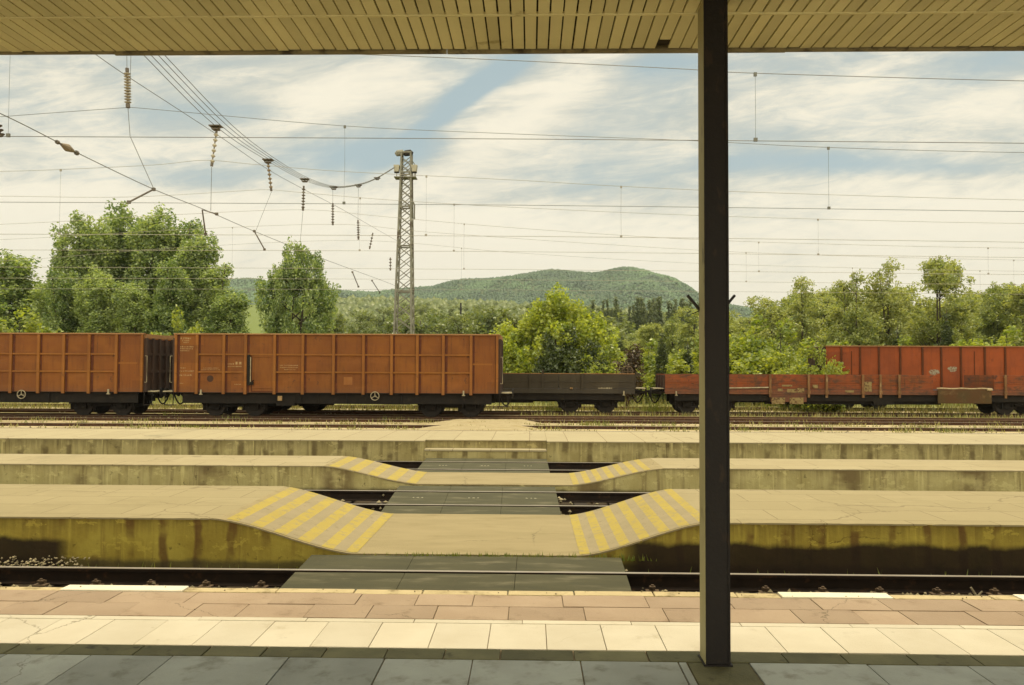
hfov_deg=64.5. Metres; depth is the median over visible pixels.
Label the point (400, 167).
lighting mast
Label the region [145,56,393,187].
span wire
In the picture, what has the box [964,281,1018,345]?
woodland tree
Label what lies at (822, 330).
woodland tree
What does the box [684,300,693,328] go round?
spruce
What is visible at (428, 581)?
crossing panel
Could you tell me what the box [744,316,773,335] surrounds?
woodland tree
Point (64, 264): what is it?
poplar tree
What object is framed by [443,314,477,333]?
tree
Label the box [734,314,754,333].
woodland tree
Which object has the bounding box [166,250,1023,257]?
contact wire
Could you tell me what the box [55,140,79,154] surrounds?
insulator
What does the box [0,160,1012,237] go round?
messenger wire
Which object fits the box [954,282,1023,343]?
woodland tree
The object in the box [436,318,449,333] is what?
tree
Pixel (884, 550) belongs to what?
platform wall
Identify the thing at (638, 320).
spruce
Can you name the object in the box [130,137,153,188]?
hanger wire
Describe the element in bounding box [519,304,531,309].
tree
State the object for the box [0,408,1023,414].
rail
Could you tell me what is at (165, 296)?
poplar tree
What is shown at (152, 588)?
white coping stones
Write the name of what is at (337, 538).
yellow stripes
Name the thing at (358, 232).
insulator
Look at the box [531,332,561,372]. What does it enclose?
shrub
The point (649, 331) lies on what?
woodland tree
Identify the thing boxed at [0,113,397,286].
span wire
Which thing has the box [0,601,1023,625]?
pink paving
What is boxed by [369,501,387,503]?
sleeper
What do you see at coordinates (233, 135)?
span wire
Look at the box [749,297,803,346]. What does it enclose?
woodland tree
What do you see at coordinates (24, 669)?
grey paving
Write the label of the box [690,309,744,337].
woodland tree
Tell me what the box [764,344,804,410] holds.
shrub
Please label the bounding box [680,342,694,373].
dark conifer
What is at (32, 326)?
shrub
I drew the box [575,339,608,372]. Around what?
shrub
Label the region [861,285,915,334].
woodland tree
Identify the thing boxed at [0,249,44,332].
poplar tree
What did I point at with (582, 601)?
pink paving
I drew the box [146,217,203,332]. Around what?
poplar tree
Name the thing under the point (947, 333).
dark conifer
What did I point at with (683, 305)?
spruce
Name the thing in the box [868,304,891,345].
woodland tree
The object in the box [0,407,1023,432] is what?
gravel bank
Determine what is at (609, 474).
yellow stripes
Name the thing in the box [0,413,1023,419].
rail
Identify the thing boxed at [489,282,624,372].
bright bush
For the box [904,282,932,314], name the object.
woodland tree
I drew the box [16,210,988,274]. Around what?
messenger wire
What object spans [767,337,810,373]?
shrub
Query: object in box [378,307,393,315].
tree
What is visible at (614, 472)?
grey stripes
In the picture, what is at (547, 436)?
platform
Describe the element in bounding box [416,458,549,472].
crossing panel
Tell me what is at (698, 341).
woodland tree
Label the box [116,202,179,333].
poplar tree
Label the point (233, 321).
poplar tree
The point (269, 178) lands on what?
insulator
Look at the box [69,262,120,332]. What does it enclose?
poplar tree
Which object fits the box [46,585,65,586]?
sleeper
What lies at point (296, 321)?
tree
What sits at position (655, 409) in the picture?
weeds
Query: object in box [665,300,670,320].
spruce
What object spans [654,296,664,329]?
spruce
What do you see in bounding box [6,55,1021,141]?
messenger wire
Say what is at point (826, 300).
woodland tree
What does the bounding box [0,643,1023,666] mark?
dark paving
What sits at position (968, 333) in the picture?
woodland tree
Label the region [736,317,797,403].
shrub
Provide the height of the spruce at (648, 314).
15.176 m
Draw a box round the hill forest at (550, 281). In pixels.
[7,266,1020,319]
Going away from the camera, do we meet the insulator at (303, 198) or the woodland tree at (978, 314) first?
the insulator at (303, 198)
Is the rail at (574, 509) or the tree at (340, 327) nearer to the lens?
the rail at (574, 509)
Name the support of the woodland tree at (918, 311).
on the ground at (254, 318)
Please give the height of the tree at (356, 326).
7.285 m
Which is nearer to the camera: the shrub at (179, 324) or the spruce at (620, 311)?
the shrub at (179, 324)
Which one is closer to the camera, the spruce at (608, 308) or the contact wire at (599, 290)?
the contact wire at (599, 290)
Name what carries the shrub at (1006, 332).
on the ground at (254, 318)
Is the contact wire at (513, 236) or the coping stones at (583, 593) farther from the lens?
the contact wire at (513, 236)
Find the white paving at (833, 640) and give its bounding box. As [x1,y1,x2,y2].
[0,618,1023,655]
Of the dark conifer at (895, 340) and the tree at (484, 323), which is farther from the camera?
the tree at (484, 323)
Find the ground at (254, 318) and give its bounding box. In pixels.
[0,304,1018,595]
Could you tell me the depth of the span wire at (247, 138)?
23.61 m
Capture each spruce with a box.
[590,300,595,323]
[601,299,605,315]
[604,299,610,317]
[612,297,619,319]
[612,305,618,326]
[619,308,622,321]
[625,306,631,334]
[629,297,643,332]
[629,304,636,331]
[639,298,643,317]
[641,306,646,324]
[644,299,653,325]
[648,307,652,323]
[653,298,664,325]
[653,301,656,323]
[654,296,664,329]
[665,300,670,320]
[679,297,686,321]
[681,301,686,322]
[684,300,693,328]
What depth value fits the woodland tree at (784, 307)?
75.28 m
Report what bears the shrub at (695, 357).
on the ground at (254, 318)
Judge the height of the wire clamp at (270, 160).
0.120 m
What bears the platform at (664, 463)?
on the platform wall at (315, 478)
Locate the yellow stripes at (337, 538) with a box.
[227,487,393,551]
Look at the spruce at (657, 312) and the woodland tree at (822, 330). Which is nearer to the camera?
the woodland tree at (822, 330)
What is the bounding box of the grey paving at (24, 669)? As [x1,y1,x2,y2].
[0,654,1023,684]
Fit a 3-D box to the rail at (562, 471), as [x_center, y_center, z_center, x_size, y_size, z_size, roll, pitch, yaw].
[0.393,2.855,17.643,80.000,0.172,0.140,0,-2,1]
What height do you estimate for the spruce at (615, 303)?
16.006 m
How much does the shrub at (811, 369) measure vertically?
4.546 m
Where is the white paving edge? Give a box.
[0,615,1023,629]
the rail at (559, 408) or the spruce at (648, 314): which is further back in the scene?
the spruce at (648, 314)
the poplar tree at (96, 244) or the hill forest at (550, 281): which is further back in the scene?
the hill forest at (550, 281)
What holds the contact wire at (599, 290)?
hanging from the messenger wire at (488, 250)
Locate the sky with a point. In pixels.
(542, 99)
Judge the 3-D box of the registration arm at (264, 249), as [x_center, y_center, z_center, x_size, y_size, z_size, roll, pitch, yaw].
[-8.226,-3.323,26.414,0.073,0.480,1.265,0,-2,-2]
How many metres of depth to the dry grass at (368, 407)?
42.34 m
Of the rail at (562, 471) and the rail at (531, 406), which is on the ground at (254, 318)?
the rail at (531, 406)
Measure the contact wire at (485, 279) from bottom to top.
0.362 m
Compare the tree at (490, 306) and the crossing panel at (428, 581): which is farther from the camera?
the tree at (490, 306)
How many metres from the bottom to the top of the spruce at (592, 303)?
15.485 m
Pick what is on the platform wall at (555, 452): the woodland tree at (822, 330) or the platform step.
the platform step
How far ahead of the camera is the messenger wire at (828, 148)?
18.06 m
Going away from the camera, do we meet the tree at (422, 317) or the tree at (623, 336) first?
the tree at (623, 336)
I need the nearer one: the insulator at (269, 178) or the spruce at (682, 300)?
the insulator at (269, 178)
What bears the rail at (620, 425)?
on the ground at (254, 318)
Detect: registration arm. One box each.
[127,188,155,203]
[202,209,217,235]
[253,230,265,250]
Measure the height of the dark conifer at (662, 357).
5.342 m
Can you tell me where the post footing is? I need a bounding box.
[688,663,762,684]
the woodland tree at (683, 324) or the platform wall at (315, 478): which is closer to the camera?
the platform wall at (315, 478)
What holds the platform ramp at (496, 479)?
on the platform wall at (315, 478)
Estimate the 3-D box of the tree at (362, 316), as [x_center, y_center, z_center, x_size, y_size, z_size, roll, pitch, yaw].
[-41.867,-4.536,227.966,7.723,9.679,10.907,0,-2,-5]
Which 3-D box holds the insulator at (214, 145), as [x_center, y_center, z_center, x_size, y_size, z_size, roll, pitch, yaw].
[-8.332,-5.444,22.682,0.217,1.043,0.132,0,-2,1]
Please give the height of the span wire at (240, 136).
6.069 m
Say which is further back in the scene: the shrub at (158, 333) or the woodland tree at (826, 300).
the woodland tree at (826, 300)
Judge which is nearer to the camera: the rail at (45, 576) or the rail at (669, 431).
the rail at (45, 576)
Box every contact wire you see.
[0,136,1023,143]
[24,202,1023,211]
[42,234,986,241]
[83,267,1023,274]
[109,278,1001,284]
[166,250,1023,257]
[337,289,953,293]
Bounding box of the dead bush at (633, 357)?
[612,343,647,406]
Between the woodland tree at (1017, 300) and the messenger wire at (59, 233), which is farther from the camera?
the woodland tree at (1017, 300)
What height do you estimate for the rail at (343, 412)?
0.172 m
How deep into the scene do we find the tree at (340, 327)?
128.77 m
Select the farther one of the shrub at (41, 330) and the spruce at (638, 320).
the spruce at (638, 320)
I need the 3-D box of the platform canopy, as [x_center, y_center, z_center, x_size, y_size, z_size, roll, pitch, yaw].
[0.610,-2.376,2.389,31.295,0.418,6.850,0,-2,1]
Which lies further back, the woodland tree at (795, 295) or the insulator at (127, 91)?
the woodland tree at (795, 295)
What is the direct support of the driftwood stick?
on the ballast stones
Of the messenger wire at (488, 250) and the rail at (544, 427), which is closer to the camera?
the rail at (544, 427)
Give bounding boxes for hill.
[229,269,771,317]
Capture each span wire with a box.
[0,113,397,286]
[97,55,398,241]
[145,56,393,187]
[152,56,391,187]
[159,56,392,186]
[165,56,393,186]
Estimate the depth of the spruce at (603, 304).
253.66 m
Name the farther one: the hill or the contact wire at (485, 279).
the hill
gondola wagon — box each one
[0,333,180,414]
[163,333,513,416]
[807,345,1023,408]
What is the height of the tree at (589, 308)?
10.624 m
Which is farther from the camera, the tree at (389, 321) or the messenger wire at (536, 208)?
the tree at (389, 321)
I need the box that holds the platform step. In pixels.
[424,448,546,451]
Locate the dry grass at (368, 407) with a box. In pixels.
[0,393,1023,433]
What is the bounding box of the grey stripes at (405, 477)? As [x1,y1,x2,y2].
[339,458,417,481]
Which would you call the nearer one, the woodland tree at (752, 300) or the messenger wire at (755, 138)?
the messenger wire at (755, 138)
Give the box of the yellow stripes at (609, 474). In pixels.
[569,459,649,483]
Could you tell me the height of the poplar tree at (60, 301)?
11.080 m
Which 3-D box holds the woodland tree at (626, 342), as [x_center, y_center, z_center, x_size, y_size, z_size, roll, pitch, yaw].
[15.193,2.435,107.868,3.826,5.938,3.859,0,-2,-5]
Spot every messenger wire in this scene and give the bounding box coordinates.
[0,107,1023,208]
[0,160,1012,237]
[0,224,1014,284]
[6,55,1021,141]
[7,240,980,293]
[12,189,1023,254]
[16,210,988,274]
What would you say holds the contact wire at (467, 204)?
hanging from the messenger wire at (828, 148)
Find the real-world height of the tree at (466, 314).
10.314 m
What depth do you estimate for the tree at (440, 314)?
186.98 m
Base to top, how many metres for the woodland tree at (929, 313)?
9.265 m
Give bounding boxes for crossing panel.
[280,555,631,594]
[381,486,560,514]
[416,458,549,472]
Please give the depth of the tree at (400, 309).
279.12 m
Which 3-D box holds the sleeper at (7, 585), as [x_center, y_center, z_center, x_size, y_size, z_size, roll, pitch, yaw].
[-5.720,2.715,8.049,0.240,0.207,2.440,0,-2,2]
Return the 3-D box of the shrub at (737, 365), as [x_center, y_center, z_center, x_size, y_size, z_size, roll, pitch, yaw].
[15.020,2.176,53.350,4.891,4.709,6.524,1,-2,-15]
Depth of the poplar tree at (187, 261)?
72.86 m
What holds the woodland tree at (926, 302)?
on the ground at (254, 318)
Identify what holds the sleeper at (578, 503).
on the ground at (254, 318)
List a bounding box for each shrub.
[0,306,42,332]
[0,317,8,332]
[29,326,63,332]
[150,331,181,399]
[171,304,203,395]
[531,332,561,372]
[545,326,583,372]
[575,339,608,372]
[575,340,621,372]
[609,338,674,400]
[615,360,654,403]
[646,348,698,385]
[671,351,698,370]
[690,313,789,374]
[729,341,778,404]
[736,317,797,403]
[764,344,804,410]
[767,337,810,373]
[774,336,849,411]
[806,347,843,411]
[826,340,851,344]
[897,334,912,345]
[949,324,1021,345]
[956,338,984,345]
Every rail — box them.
[0,403,977,409]
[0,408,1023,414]
[0,410,1022,417]
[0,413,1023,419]
[0,415,1023,422]
[0,423,1023,431]
[0,566,1023,594]
[1,417,1023,425]
[3,405,978,411]
[70,422,985,427]
[72,428,998,433]
[130,428,1023,433]
[306,490,650,502]
[352,504,605,514]
[376,461,617,469]
[410,469,586,472]
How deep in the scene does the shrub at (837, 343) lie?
59.48 m
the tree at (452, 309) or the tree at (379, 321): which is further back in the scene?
the tree at (452, 309)
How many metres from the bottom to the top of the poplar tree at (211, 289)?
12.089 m
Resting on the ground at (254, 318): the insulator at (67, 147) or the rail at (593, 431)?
the rail at (593, 431)
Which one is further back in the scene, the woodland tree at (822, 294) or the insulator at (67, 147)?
the woodland tree at (822, 294)
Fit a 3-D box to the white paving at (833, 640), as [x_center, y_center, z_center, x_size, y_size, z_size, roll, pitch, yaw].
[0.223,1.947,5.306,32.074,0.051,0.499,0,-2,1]
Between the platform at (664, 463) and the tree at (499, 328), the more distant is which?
the tree at (499, 328)
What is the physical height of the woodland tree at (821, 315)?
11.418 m
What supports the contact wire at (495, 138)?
hanging from the messenger wire at (755, 138)
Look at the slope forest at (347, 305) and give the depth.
459.66 m
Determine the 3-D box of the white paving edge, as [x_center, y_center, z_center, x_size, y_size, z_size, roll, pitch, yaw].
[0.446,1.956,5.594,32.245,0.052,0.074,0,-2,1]
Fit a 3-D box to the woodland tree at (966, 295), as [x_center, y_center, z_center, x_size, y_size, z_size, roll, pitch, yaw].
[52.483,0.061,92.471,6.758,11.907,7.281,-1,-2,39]
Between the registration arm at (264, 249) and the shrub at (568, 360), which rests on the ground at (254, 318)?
the shrub at (568, 360)
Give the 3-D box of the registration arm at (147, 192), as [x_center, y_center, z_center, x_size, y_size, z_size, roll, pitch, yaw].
[-8.420,-3.334,18.412,0.594,0.405,0.083,1,-2,-22]
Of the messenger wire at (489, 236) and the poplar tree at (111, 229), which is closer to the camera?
the messenger wire at (489, 236)
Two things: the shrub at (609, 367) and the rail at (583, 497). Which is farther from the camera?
the shrub at (609, 367)
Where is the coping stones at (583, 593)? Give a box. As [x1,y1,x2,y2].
[0,587,1020,600]
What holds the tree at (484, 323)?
on the ground at (254, 318)
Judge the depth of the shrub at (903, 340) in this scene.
58.99 m
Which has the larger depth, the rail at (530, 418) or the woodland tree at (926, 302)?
the woodland tree at (926, 302)
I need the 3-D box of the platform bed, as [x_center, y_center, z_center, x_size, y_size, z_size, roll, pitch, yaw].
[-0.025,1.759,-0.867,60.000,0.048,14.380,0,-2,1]
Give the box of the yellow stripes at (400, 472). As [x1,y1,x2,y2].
[330,456,426,482]
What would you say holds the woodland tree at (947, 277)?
on the ground at (254, 318)
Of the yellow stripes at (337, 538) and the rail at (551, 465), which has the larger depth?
the rail at (551, 465)
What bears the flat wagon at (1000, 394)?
on the rail at (542, 411)
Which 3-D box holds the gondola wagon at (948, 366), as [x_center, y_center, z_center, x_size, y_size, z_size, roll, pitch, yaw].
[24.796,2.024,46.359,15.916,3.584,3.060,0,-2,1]
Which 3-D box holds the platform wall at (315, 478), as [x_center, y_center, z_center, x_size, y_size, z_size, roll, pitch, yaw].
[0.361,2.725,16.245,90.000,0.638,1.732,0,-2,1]
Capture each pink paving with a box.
[0,590,1023,611]
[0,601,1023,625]
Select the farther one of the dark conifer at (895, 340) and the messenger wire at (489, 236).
the dark conifer at (895, 340)
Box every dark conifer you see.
[651,332,669,401]
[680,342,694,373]
[891,327,902,345]
[938,309,954,345]
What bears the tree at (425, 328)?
on the ground at (254, 318)
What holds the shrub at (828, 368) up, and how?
on the ground at (254, 318)
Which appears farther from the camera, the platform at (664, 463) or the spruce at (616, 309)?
the spruce at (616, 309)
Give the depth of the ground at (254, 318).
34.76 m
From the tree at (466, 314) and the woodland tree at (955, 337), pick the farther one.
the tree at (466, 314)
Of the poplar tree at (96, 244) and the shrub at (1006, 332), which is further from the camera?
the poplar tree at (96, 244)
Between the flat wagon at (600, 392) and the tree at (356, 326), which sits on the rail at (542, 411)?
the flat wagon at (600, 392)
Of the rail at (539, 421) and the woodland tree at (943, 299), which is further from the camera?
the woodland tree at (943, 299)
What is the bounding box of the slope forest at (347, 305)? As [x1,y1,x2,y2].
[301,294,748,325]
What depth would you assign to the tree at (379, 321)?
261.13 m
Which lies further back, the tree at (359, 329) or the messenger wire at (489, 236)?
the tree at (359, 329)
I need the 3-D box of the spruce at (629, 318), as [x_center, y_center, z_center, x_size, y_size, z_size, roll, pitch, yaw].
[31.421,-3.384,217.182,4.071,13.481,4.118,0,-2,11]
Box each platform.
[0,428,1023,444]
[0,454,1023,471]
[0,484,1023,526]
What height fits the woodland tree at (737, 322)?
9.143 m
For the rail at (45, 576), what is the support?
on the sleeper
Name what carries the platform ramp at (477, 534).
on the platform wall at (884, 550)
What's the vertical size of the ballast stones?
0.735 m
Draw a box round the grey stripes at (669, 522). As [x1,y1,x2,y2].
[577,490,699,552]
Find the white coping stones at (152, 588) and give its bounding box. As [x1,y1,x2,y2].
[60,585,1023,600]
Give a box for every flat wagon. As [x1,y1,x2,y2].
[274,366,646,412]
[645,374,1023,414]
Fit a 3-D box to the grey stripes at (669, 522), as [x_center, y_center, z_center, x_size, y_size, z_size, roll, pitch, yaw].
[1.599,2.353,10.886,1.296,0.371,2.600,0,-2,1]
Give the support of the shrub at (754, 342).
on the ground at (254, 318)
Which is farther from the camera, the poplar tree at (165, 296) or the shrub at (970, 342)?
the poplar tree at (165, 296)
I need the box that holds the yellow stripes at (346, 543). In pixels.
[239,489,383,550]
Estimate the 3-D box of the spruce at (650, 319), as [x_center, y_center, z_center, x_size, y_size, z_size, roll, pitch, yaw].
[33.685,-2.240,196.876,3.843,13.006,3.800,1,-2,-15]
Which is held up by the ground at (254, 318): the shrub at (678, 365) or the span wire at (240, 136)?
the shrub at (678, 365)
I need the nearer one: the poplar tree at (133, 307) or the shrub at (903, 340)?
the shrub at (903, 340)
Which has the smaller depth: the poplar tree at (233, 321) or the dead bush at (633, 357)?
the dead bush at (633, 357)
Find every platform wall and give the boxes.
[0,439,1023,462]
[0,465,1023,491]
[0,518,1023,575]
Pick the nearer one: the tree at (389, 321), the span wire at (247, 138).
the span wire at (247, 138)
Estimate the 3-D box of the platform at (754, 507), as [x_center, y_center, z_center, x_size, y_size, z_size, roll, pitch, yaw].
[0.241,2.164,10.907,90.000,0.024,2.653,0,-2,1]
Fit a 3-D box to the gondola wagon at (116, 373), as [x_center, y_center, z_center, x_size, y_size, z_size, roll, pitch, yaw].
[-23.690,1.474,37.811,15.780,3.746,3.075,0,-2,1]
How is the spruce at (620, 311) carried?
on the ground at (254, 318)
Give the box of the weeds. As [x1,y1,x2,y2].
[29,397,1010,575]
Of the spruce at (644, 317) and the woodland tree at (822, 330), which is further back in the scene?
the spruce at (644, 317)
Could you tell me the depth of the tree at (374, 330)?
161.12 m
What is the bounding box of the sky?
[0,51,1023,307]
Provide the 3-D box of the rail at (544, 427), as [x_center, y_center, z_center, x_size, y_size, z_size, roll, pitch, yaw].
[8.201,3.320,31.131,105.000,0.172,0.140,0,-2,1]
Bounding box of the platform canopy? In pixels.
[0,0,1023,55]
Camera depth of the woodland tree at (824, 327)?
83.85 m
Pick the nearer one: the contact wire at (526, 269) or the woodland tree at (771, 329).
the contact wire at (526, 269)
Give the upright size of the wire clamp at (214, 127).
0.120 m
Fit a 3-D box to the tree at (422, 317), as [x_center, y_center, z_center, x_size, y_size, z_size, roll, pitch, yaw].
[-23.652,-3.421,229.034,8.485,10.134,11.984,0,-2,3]
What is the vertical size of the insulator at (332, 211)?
0.991 m
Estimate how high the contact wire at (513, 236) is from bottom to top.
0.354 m
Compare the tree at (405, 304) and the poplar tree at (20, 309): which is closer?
the poplar tree at (20, 309)
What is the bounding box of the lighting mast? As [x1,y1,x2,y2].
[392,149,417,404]
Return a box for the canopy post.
[687,0,735,666]
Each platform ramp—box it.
[218,486,699,556]
[323,456,663,485]
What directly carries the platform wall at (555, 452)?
on the ground at (254, 318)
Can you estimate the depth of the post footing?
4.64 m
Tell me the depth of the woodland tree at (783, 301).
84.59 m
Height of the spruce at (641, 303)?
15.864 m
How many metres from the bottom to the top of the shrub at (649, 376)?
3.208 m
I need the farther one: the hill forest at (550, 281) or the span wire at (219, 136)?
the hill forest at (550, 281)
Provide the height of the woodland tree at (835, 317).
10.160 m
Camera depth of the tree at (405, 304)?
411.55 m
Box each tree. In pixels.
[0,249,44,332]
[11,293,39,326]
[21,281,50,331]
[38,221,93,328]
[42,267,83,332]
[67,209,121,331]
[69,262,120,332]
[100,212,127,263]
[104,198,147,322]
[110,280,161,335]
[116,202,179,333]
[140,256,194,337]
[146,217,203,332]
[170,227,223,332]
[183,260,233,332]
[203,285,252,332]
[254,236,341,333]
[264,306,334,333]
[321,304,349,333]
[345,322,374,333]
[348,319,372,333]
[350,309,377,325]
[366,325,388,333]
[371,315,388,328]
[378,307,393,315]
[378,322,403,333]
[383,314,408,331]
[388,305,407,316]
[390,313,440,333]
[401,302,415,309]
[412,305,429,314]
[418,312,436,331]
[419,308,448,333]
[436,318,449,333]
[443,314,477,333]
[448,306,455,311]
[448,307,486,333]
[453,305,469,310]
[467,306,507,333]
[481,305,501,315]
[486,327,500,333]
[495,308,530,347]
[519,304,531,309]
[553,307,598,342]
[588,310,636,355]
[603,329,639,358]
[619,339,629,360]
[625,322,666,355]
[656,313,695,357]
[668,306,698,361]
[671,321,692,343]
[689,325,732,352]
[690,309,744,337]
[733,317,749,338]
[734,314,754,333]
[740,295,793,342]
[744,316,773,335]
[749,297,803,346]
[750,293,822,344]
[772,303,799,344]
[777,276,825,356]
[786,289,823,323]
[798,290,842,346]
[806,301,829,344]
[809,286,853,314]
[812,304,873,346]
[814,287,875,346]
[820,295,877,337]
[829,268,887,345]
[854,256,915,345]
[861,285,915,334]
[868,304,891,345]
[895,309,921,345]
[899,296,965,345]
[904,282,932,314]
[905,255,982,345]
[907,297,959,345]
[907,305,923,317]
[915,307,963,345]
[922,291,978,330]
[952,290,988,315]
[952,304,996,345]
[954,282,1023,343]
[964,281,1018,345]
[974,301,996,337]
[1000,283,1023,345]
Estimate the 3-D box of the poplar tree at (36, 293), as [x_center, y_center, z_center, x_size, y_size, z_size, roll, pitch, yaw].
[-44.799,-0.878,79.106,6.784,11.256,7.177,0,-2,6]
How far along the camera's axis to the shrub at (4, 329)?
61.79 m
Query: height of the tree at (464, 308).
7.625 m
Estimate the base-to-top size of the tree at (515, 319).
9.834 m
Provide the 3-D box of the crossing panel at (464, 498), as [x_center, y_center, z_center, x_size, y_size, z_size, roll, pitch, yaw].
[-0.690,2.688,13.750,2.935,0.083,2.980,0,-2,1]
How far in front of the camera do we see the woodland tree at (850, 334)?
68.17 m
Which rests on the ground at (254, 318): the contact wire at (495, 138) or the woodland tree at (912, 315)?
the woodland tree at (912, 315)
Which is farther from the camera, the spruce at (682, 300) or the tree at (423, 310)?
the tree at (423, 310)
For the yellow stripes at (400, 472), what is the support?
on the platform ramp at (496, 479)
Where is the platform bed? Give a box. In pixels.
[211,594,917,684]
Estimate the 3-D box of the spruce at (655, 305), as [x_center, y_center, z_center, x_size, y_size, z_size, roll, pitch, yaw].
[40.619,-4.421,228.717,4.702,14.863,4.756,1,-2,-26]
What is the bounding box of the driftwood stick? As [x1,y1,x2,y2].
[970,587,982,595]
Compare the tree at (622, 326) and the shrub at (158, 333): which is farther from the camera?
the tree at (622, 326)
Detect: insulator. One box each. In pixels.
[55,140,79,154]
[124,68,131,107]
[210,130,217,166]
[267,163,272,190]
[302,186,305,210]
[331,203,333,224]
[357,220,359,239]
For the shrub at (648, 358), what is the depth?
56.56 m
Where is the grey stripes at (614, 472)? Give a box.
[574,460,643,483]
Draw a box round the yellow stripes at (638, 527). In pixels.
[569,489,699,553]
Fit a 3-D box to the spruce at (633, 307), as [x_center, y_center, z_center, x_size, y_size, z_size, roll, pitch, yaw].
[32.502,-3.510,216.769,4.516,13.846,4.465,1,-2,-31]
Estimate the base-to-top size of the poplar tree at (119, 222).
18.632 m
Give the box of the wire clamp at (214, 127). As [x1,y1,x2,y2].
[208,124,222,130]
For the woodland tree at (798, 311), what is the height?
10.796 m
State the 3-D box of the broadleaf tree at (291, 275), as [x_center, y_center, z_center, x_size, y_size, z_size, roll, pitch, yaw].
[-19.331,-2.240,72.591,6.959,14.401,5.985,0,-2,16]
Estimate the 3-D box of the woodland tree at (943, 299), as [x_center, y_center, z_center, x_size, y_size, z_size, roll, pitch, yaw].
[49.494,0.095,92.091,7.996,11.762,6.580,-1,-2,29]
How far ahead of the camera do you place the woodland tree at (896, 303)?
68.93 m
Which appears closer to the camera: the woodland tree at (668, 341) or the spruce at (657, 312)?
the woodland tree at (668, 341)
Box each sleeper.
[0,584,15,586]
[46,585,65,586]
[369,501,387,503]
[572,502,587,504]
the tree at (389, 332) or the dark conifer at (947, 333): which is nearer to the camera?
the dark conifer at (947, 333)
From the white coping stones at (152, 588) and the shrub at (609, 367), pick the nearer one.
the white coping stones at (152, 588)
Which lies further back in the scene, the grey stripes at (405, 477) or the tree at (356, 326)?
the tree at (356, 326)
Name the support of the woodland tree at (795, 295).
on the ground at (254, 318)
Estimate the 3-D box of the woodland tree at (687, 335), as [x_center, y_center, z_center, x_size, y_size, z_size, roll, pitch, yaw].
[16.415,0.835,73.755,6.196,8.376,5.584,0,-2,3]
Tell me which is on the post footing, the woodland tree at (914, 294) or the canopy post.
the canopy post
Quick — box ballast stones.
[0,410,1023,598]
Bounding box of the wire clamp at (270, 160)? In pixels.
[262,158,273,163]
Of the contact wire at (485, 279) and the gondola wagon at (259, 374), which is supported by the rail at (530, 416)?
the gondola wagon at (259, 374)
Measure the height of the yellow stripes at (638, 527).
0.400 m
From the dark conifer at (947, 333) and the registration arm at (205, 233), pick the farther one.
the dark conifer at (947, 333)

